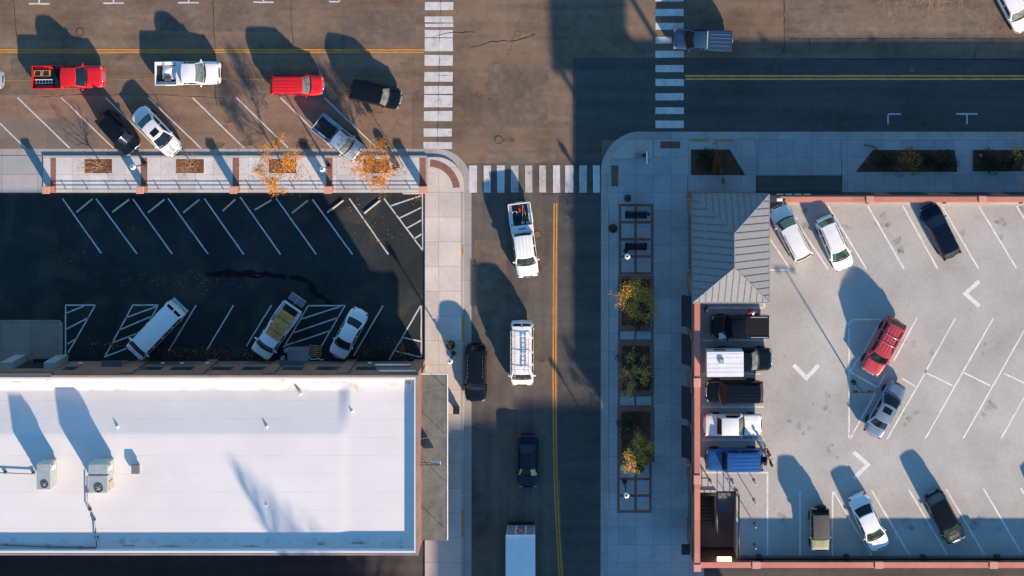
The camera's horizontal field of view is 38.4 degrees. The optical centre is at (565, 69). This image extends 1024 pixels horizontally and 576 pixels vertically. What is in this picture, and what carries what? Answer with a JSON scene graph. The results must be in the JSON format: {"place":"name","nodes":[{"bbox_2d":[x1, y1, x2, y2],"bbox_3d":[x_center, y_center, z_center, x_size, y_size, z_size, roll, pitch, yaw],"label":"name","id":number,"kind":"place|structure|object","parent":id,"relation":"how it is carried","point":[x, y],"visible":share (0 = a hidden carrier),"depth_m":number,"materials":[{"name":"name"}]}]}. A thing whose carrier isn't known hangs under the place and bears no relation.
{"place":"outdoors","nodes":[
{"label":"outdoors","id":0,"kind":"place"},
{"bbox_2d":[0,156,42,192],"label":"driveway apron","id":1,"kind":"object","parent":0,"point":[21,174],"visible":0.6,"depth_m":124.97,"materials":[{"name":"concrete"}]},
{"bbox_2d":[0,193,423,360],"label":"parking lot","id":2,"kind":"structure","parent":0,"point":[40,279],"depth_m":125.00,"materials":[{"name":"asphalt"}]},
{"bbox_2d":[0,320,62,360],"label":"loading ramp","id":3,"kind":"structure","parent":2,"relation":"on","point":[31,340],"depth_m":124.94,"materials":[{"name":"concrete"}]},
{"bbox_2d":[126,297,187,360],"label":"van","id":4,"kind":"object","parent":2,"relation":"on","point":[160,325],"visible":1,"depth_m":122.89,"materials":[{"name":"white paint"}]},
{"bbox_2d":[0,355,447,554],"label":"brick shop","id":5,"kind":"structure","parent":2,"relation":"on","point":[317,466],"depth_m":119.58,"materials":[{"name":"concrete"}]},
{"bbox_2d":[37,459,56,489],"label":"rooftop unit","id":6,"kind":"object","parent":5,"relation":"on","point":[46,474],"visible":1,"depth_m":117.83,"materials":[{"name":"metal"}]},
{"bbox_2d":[0,544,95,548],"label":"conduit","id":7,"kind":"object","parent":5,"relation":"on","point":[48,546],"visible":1,"depth_m":119.43,"materials":[{"name":"grey metal"}]},
{"bbox_2d":[88,458,113,492],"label":"rooftop unit","id":8,"kind":"object","parent":5,"relation":"on","point":[100,475],"visible":1,"depth_m":117.58,"materials":[{"name":"metal"}]},
{"bbox_2d":[0,149,470,575],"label":"curb","id":9,"kind":"object","parent":2,"relation":"on","point":[457,161],"visible":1,"depth_m":124.99,"materials":[{"name":"concrete"}]},
{"bbox_2d":[461,192,463,575],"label":"kerb","id":10,"kind":"structure","parent":9,"relation":"on","point":[462,380],"depth_m":124.84,"materials":[{"name":"concrete"}]},
{"bbox_2d":[62,193,423,359],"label":"parking lines","id":11,"kind":"object","parent":2,"relation":"on","point":[157,305],"visible":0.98,"depth_m":124.99,"materials":[{"name":"white paint"}]},
{"bbox_2d":[206,269,333,307],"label":"wet stain","id":12,"kind":"object","parent":2,"relation":"on","point":[227,273],"visible":1,"depth_m":124.99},
{"bbox_2d":[251,300,302,360],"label":"pickup truck","id":13,"kind":"object","parent":2,"relation":"on","point":[265,346],"visible":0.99,"depth_m":123.86,"materials":[{"name":"white paint"}]},
{"bbox_2d":[265,309,294,340],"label":"plywood load","id":14,"kind":"object","parent":13,"relation":"on","point":[284,319],"visible":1,"depth_m":122.97,"materials":[{"name":"yellow wood"}]},
{"bbox_2d":[288,292,306,307],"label":"cargo carrier","id":15,"kind":"object","parent":13,"relation":"on","point":[296,299],"visible":1,"depth_m":124.55,"materials":[{"name":"grey metal"}]},
{"bbox_2d":[287,347,308,360],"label":"concrete pad","id":16,"kind":"object","parent":2,"relation":"on","point":[297,353],"visible":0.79,"depth_m":124.95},
{"bbox_2d":[329,307,368,359],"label":"sedan","id":17,"kind":"object","parent":2,"relation":"on","point":[349,331],"visible":1,"depth_m":123.96,"materials":[{"name":"white paint"}]},
{"bbox_2d":[43,157,426,192],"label":"pavement","id":18,"kind":"structure","parent":0,"point":[163,176],"depth_m":124.86,"materials":[{"name":"concrete"}]},
{"bbox_2d":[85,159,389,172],"bbox_3d":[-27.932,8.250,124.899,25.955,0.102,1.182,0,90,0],"label":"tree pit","id":19,"kind":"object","parent":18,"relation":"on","point":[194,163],"visible":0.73,"depth_m":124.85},
{"bbox_2d":[252,132,300,197],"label":"orange tree","id":20,"kind":"object","parent":19,"relation":"on","point":[273,188],"visible":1,"depth_m":122.16,"materials":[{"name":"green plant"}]},
{"bbox_2d":[350,137,399,197],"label":"orange tree","id":21,"kind":"object","parent":19,"relation":"on","point":[382,179],"visible":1,"depth_m":122.29,"materials":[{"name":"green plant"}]},
{"bbox_2d":[78,149,425,199],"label":"fallen leaves","id":22,"kind":"object","parent":18,"relation":"on","point":[306,170],"visible":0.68,"depth_m":124.83,"materials":[{"name":"orange plant"}]},
{"bbox_2d":[0,533,471,575],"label":"alley","id":23,"kind":"structure","parent":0,"point":[211,565],"depth_m":125.00,"materials":[{"name":"asphalt"}]},
{"bbox_2d":[51,158,653,512],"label":"brick paving","id":24,"kind":"structure","parent":0,"point":[448,171],"depth_m":124.90,"materials":[{"name":"brick"}]},
{"bbox_2d":[43,140,733,536],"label":"kerb","id":25,"kind":"structure","parent":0,"point":[216,155],"depth_m":124.85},
{"bbox_2d":[425,157,462,575],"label":"pavement","id":26,"kind":"structure","parent":0,"point":[442,266],"depth_m":124.86,"materials":[{"name":"concrete"}]},
{"bbox_2d":[14,0,1005,360],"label":"fallen leaves","id":27,"kind":"object","parent":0,"point":[228,284],"depth_m":124.97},
{"bbox_2d":[0,0,1023,162],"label":"road","id":28,"kind":"structure","parent":0,"point":[565,32],"depth_m":125.00,"materials":[{"name":"asphalt"}]},
{"bbox_2d":[11,59,36,94],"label":"asphalt patch","id":29,"kind":"object","parent":28,"relation":"on","point":[21,69],"visible":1,"depth_m":125.00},
{"bbox_2d":[31,63,105,90],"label":"pickup truck","id":30,"kind":"object","parent":28,"relation":"on","point":[82,76],"visible":1,"depth_m":123.88,"materials":[{"name":"red paint"}]},
{"bbox_2d":[154,59,221,86],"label":"pickup truck","id":31,"kind":"object","parent":28,"relation":"on","point":[200,72],"visible":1,"depth_m":123.87,"materials":[{"name":"white paint"}]},
{"bbox_2d":[162,65,175,79],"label":"tarp","id":32,"kind":"object","parent":31,"relation":"in","point":[168,71],"visible":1,"depth_m":124.06,"materials":[{"name":"white fabric"}]},
{"bbox_2d":[0,95,411,148],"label":"parking lane","id":33,"kind":"structure","parent":28,"relation":"on","point":[233,116],"depth_m":125.00,"materials":[{"name":"asphalt"}]},
{"bbox_2d":[0,118,98,148],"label":"concrete patch","id":34,"kind":"object","parent":33,"relation":"on","point":[37,133],"visible":1,"depth_m":125.00,"materials":[{"name":"concrete"}]},
{"bbox_2d":[94,109,140,155],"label":"pickup truck","id":35,"kind":"object","parent":33,"relation":"on","point":[117,132],"visible":1,"depth_m":123.69,"materials":[{"name":"black paint"}]},
{"bbox_2d":[130,105,181,157],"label":"sedan","id":36,"kind":"object","parent":33,"relation":"on","point":[156,130],"visible":1,"depth_m":123.99,"materials":[{"name":"white paint"}]},
{"bbox_2d":[0,97,374,148],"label":"parking lines","id":37,"kind":"object","parent":33,"relation":"on","point":[177,125],"visible":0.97,"depth_m":124.99,"materials":[{"name":"white paint"}]},
{"bbox_2d":[310,113,364,161],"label":"pickup truck","id":38,"kind":"object","parent":33,"relation":"on","point":[332,132],"visible":0.95,"depth_m":123.90,"materials":[{"name":"silver metal"}]},
{"bbox_2d":[0,49,423,52],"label":"line","id":39,"kind":"object","parent":28,"relation":"on","point":[196,50],"visible":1,"depth_m":124.99,"materials":[{"name":"yellow paint"}]},
{"bbox_2d":[160,5,276,31],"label":"asphalt patch","id":40,"kind":"object","parent":28,"relation":"on","point":[225,18],"visible":1,"depth_m":125.00,"materials":[{"name":"asphalt"}]},
{"bbox_2d":[269,73,324,96],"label":"suv","id":41,"kind":"object","parent":28,"relation":"on","point":[286,85],"visible":1,"depth_m":123.35,"materials":[{"name":"red paint"}]},
{"bbox_2d":[348,79,402,109],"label":"suv","id":42,"kind":"object","parent":28,"relation":"on","point":[382,96],"visible":1,"depth_m":123.36,"materials":[{"name":"black paint"}]},
{"bbox_2d":[341,11,415,44],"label":"asphalt patch","id":43,"kind":"object","parent":28,"relation":"on","point":[378,27],"visible":1,"depth_m":125.00,"materials":[{"name":"asphalt"}]},
{"bbox_2d":[423,2,452,148],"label":"crosswalk","id":44,"kind":"structure","parent":28,"relation":"on","point":[437,44],"depth_m":124.99,"materials":[{"name":"white paint"}]},
{"bbox_2d":[29,0,977,123],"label":"parking lines","id":45,"kind":"object","parent":28,"relation":"on","point":[263,1],"visible":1,"depth_m":124.99,"materials":[{"name":"white paint"}]},
{"bbox_2d":[13,0,1019,194],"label":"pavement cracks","id":46,"kind":"object","parent":28,"relation":"on","point":[534,34],"visible":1,"depth_m":124.99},
{"bbox_2d":[486,64,548,127],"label":"asphalt patch","id":47,"kind":"object","parent":28,"relation":"on","point":[524,103],"visible":1,"depth_m":125.00,"materials":[{"name":"asphalt"}]},
{"bbox_2d":[486,151,555,162],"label":"asphalt patch","id":48,"kind":"object","parent":28,"relation":"on","point":[520,156],"visible":1,"depth_m":125.00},
{"bbox_2d":[655,0,683,127],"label":"crosswalk","id":49,"kind":"structure","parent":28,"relation":"on","point":[668,68],"depth_m":124.99,"materials":[{"name":"white paint"}]},
{"bbox_2d":[672,27,732,51],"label":"pickup truck","id":50,"kind":"object","parent":28,"relation":"on","point":[689,39],"visible":1,"depth_m":123.83,"materials":[{"name":"blue paint"}]},
{"bbox_2d":[573,58,1023,194],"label":"road resurfacing","id":51,"kind":"structure","parent":28,"relation":"on","point":[613,98],"depth_m":125.00,"materials":[{"name":"asphalt"}]},
{"bbox_2d":[685,75,1023,79],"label":"line","id":52,"kind":"object","parent":51,"relation":"on","point":[854,76],"visible":1,"depth_m":124.99,"materials":[{"name":"yellow paint"}]},
{"bbox_2d":[600,132,1023,575],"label":"gutter","id":53,"kind":"object","parent":28,"relation":"on","point":[614,146],"visible":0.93,"depth_m":124.99,"materials":[{"name":"concrete"}]},
{"bbox_2d":[606,203,607,511],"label":"kerb","id":54,"kind":"structure","parent":53,"relation":"on","point":[606,357],"depth_m":124.86,"materials":[{"name":"concrete"}]},
{"bbox_2d":[842,138,1023,139],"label":"kerb","id":55,"kind":"structure","parent":53,"relation":"on","point":[932,138],"depth_m":124.85,"materials":[{"name":"concrete"}]},
{"bbox_2d":[784,0,1023,37],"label":"parking lane","id":56,"kind":"structure","parent":28,"relation":"on","point":[825,18],"depth_m":125.00,"materials":[{"name":"asphalt"}]},
{"bbox_2d":[997,0,1023,33],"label":"suv","id":57,"kind":"object","parent":56,"relation":"on","point":[1013,11],"visible":1,"depth_m":123.64,"materials":[{"name":"white paint"}]},
{"bbox_2d":[465,163,572,575],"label":"side street","id":58,"kind":"structure","parent":0,"point":[506,413],"depth_m":125.00,"materials":[{"name":"asphalt"}]},
{"bbox_2d":[463,343,487,401],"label":"suv","id":59,"kind":"object","parent":58,"relation":"on","point":[475,384],"visible":1,"depth_m":123.41,"materials":[{"name":"black paint"}]},
{"bbox_2d":[475,240,506,314],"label":"asphalt patch","id":60,"kind":"object","parent":58,"relation":"on","point":[490,277],"visible":1,"depth_m":125.00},
{"bbox_2d":[506,522,535,575],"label":"box truck","id":61,"kind":"object","parent":58,"relation":"on","point":[520,548],"visible":1,"depth_m":121.55,"materials":[{"name":"white paint"}]},
{"bbox_2d":[508,320,535,385],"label":"van","id":62,"kind":"object","parent":58,"relation":"on","point":[521,330],"visible":0.88,"depth_m":122.89,"materials":[{"name":"white paint"}]},
{"bbox_2d":[507,201,539,277],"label":"pickup truck","id":63,"kind":"object","parent":58,"relation":"on","point":[525,257],"visible":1,"depth_m":123.81,"materials":[{"name":"white paint"}]},
{"bbox_2d":[511,224,532,232],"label":"toolbox","id":64,"kind":"object","parent":63,"relation":"in","point":[521,228],"visible":1,"depth_m":123.78,"materials":[{"name":"white paint"}]},
{"bbox_2d":[516,433,539,487],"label":"sedan","id":65,"kind":"object","parent":58,"relation":"on","point":[528,472],"visible":1,"depth_m":123.97,"materials":[{"name":"blue paint"}]},
{"bbox_2d":[469,165,599,192],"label":"crosswalk","id":66,"kind":"structure","parent":58,"relation":"on","point":[501,178],"depth_m":124.99,"materials":[{"name":"white paint"}]},
{"bbox_2d":[511,165,586,192],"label":"worn crosswalk","id":67,"kind":"structure","parent":58,"relation":"on","point":[542,176],"depth_m":124.99,"materials":[{"name":"white paint"}]},
{"bbox_2d":[552,203,562,575],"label":"line","id":68,"kind":"object","parent":58,"relation":"on","point":[555,389],"visible":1,"depth_m":124.99,"materials":[{"name":"yellow paint"}]},
{"bbox_2d":[558,195,600,575],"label":"road resurfacing","id":69,"kind":"structure","parent":58,"relation":"on","point":[579,348],"depth_m":125.00,"materials":[{"name":"asphalt"}]},
{"bbox_2d":[607,138,692,575],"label":"pavement","id":70,"kind":"structure","parent":0,"point":[643,544],"depth_m":124.91,"materials":[{"name":"grey concrete"}]},
{"bbox_2d":[612,140,651,158],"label":"kerb island","id":71,"kind":"structure","parent":70,"relation":"on","point":[629,150],"depth_m":124.83,"materials":[{"name":"concrete"}]},
{"bbox_2d":[625,211,646,218],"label":"bench","id":72,"kind":"object","parent":70,"relation":"on","point":[635,214],"visible":1,"depth_m":124.44,"materials":[{"name":"black plastic"}]},
{"bbox_2d":[611,141,679,185],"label":"tactile paving","id":73,"kind":"structure","parent":70,"relation":"on","point":[663,144],"depth_m":124.90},
{"bbox_2d":[688,140,755,191],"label":"pavement","id":74,"kind":"structure","parent":0,"point":[743,152],"depth_m":124.86,"materials":[{"name":"grey concrete"}]},
{"bbox_2d":[756,137,841,174],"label":"driveway apron","id":75,"kind":"object","parent":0,"point":[798,155],"visible":1,"depth_m":124.97,"materials":[{"name":"grey concrete"}]},
{"bbox_2d":[756,176,841,191],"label":"driveway pad","id":76,"kind":"object","parent":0,"point":[798,183],"visible":0.79,"depth_m":124.97,"materials":[{"name":"concrete"}]},
{"bbox_2d":[756,175,841,175],"bbox_3d":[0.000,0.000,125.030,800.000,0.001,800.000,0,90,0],"label":"ground","id":77,"kind":"structure","parent":0,"point":[798,175],"depth_m":125.03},
{"bbox_2d":[681,191,1023,571],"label":"parking garage","id":78,"kind":"structure","parent":77,"relation":"on","point":[813,308],"depth_m":120.40,"materials":[{"name":"concrete"}]},
{"bbox_2d":[688,213,690,273],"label":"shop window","id":79,"kind":"structure","parent":78,"relation":"in","point":[689,216],"depth_m":122.85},
{"bbox_2d":[703,412,762,437],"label":"coupe","id":80,"kind":"object","parent":78,"relation":"on","point":[733,424],"visible":1,"depth_m":119.49,"materials":[{"name":"white paint"}]},
{"bbox_2d":[705,378,763,404],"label":"suv","id":81,"kind":"object","parent":78,"relation":"on","point":[746,391],"visible":1,"depth_m":118.81,"materials":[{"name":"black paint"}]},
{"bbox_2d":[705,446,766,472],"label":"off roader","id":82,"kind":"object","parent":78,"relation":"on","point":[741,460],"visible":1,"depth_m":118.87,"materials":[{"name":"blue paint"}]},
{"bbox_2d":[705,346,771,376],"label":"camper truck","id":83,"kind":"object","parent":78,"relation":"on","point":[722,361],"visible":1,"depth_m":117.67,"materials":[{"name":"white paint"}]},
{"bbox_2d":[710,313,768,340],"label":"pickup truck","id":84,"kind":"object","parent":78,"relation":"on","point":[743,326],"visible":0.98,"depth_m":119.23,"materials":[{"name":"black paint"}]},
{"bbox_2d":[770,203,812,263],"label":"suv","id":85,"kind":"object","parent":78,"relation":"on","point":[790,232],"visible":1,"depth_m":118.78,"materials":[{"name":"white paint"}]},
{"bbox_2d":[755,191,844,194],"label":"garage door","id":86,"kind":"structure","parent":78,"relation":"in","point":[770,192],"depth_m":123.73,"materials":[{"name":"black metal"}]},
{"bbox_2d":[792,364,819,380],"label":"lane arrow","id":87,"kind":"object","parent":78,"relation":"on","point":[803,374],"visible":1,"depth_m":120.39,"materials":[{"name":"paint"}]},
{"bbox_2d":[808,505,830,550],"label":"off roader","id":88,"kind":"object","parent":78,"relation":"on","point":[819,519],"visible":1,"depth_m":118.83,"materials":[{"name":"beige paint"}]},
{"bbox_2d":[815,214,853,271],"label":"station wagon","id":89,"kind":"object","parent":78,"relation":"on","point":[828,231],"visible":1,"depth_m":119.05,"materials":[{"name":"white paint"}]},
{"bbox_2d":[852,450,870,479],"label":"lane arrow","id":90,"kind":"object","parent":78,"relation":"on","point":[863,468],"visible":1,"depth_m":120.39,"materials":[{"name":"paint"}]},
{"bbox_2d":[702,205,1023,555],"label":"parking lines","id":91,"kind":"object","parent":78,"relation":"on","point":[893,427],"visible":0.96,"depth_m":120.39,"materials":[{"name":"paint"}]},
{"bbox_2d":[848,491,888,551],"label":"sedan","id":92,"kind":"object","parent":78,"relation":"on","point":[864,513],"visible":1,"depth_m":119.37,"materials":[{"name":"white paint"}]},
{"bbox_2d":[861,316,906,376],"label":"suv","id":93,"kind":"object","parent":78,"relation":"on","point":[876,357],"visible":1,"depth_m":118.83,"materials":[{"name":"red paint"}]},
{"bbox_2d":[863,380,905,438],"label":"sedan","id":94,"kind":"object","parent":78,"relation":"on","point":[879,418],"visible":1,"depth_m":119.40,"materials":[{"name":"silver metal"}]},
{"bbox_2d":[919,203,961,260],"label":"hatchback","id":95,"kind":"object","parent":78,"relation":"on","point":[938,228],"visible":1,"depth_m":119.07,"materials":[{"name":"black paint"}]},
{"bbox_2d":[924,489,964,545],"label":"hatchback","id":96,"kind":"object","parent":78,"relation":"on","point":[942,513],"visible":1,"depth_m":119.05,"materials":[{"name":"grey paint"}]},
{"bbox_2d":[962,280,979,306],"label":"lane arrow","id":97,"kind":"object","parent":78,"relation":"on","point":[969,296],"visible":1,"depth_m":120.39,"materials":[{"name":"paint"}]},
{"bbox_2d":[621,149,1023,457],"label":"planting bed","id":98,"kind":"object","parent":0,"point":[730,165],"visible":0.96,"depth_m":124.85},
{"bbox_2d":[615,416,640,438],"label":"shrub","id":99,"kind":"object","parent":98,"relation":"on","point":[628,422],"visible":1,"depth_m":124.29,"materials":[{"name":"green plant"}]},
{"bbox_2d":[613,346,654,399],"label":"autumn tree","id":100,"kind":"object","parent":98,"relation":"on","point":[634,371],"visible":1,"depth_m":122.80,"materials":[{"name":"green plant"}]},
{"bbox_2d":[609,275,663,325],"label":"autumn tree","id":101,"kind":"object","parent":98,"relation":"on","point":[631,291],"visible":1,"depth_m":122.18,"materials":[{"name":"green plant"}]},
{"bbox_2d":[620,427,656,477],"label":"autumn tree","id":102,"kind":"object","parent":98,"relation":"on","point":[629,454],"visible":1,"depth_m":122.05,"materials":[{"name":"green plant"}]},
{"bbox_2d":[695,147,715,171],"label":"shrub","id":103,"kind":"object","parent":98,"relation":"on","point":[699,160],"visible":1,"depth_m":124.63,"materials":[{"name":"green plant"}]},
{"bbox_2d":[712,143,724,183],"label":"shrub","id":104,"kind":"object","parent":98,"relation":"on","point":[716,163],"visible":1,"depth_m":124.59,"materials":[{"name":"green plant"}]},
{"bbox_2d":[871,151,894,167],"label":"shrub","id":105,"kind":"object","parent":98,"relation":"on","point":[889,162],"visible":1,"depth_m":124.50,"materials":[{"name":"green plant"}]},
{"bbox_2d":[895,146,922,177],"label":"shrub","id":106,"kind":"object","parent":98,"relation":"on","point":[908,159],"visible":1,"depth_m":123.94,"materials":[{"name":"green plant"}]},
{"bbox_2d":[914,151,945,171],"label":"shrub","id":107,"kind":"object","parent":98,"relation":"on","point":[929,156],"visible":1,"depth_m":124.33,"materials":[{"name":"green plant"}]},
{"bbox_2d":[932,149,957,171],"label":"shrub","id":108,"kind":"object","parent":98,"relation":"on","point":[943,164],"visible":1,"depth_m":124.31,"materials":[{"name":"green plant"}]},
{"bbox_2d":[980,148,998,175],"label":"shrub","id":109,"kind":"object","parent":98,"relation":"on","point":[988,163],"visible":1,"depth_m":124.43,"materials":[{"name":"green plant"}]},
{"bbox_2d":[991,155,1015,171],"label":"shrub","id":110,"kind":"object","parent":98,"relation":"on","point":[1004,162],"visible":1,"depth_m":124.46,"materials":[{"name":"green plant"}]},
{"bbox_2d":[704,568,1023,575],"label":"service lane","id":111,"kind":"structure","parent":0,"point":[863,572],"depth_m":125.00,"materials":[{"name":"asphalt"}]},
{"bbox_2d":[842,140,1023,191],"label":"pavement","id":112,"kind":"structure","parent":0,"point":[965,177],"depth_m":124.86,"materials":[{"name":"grey concrete"}]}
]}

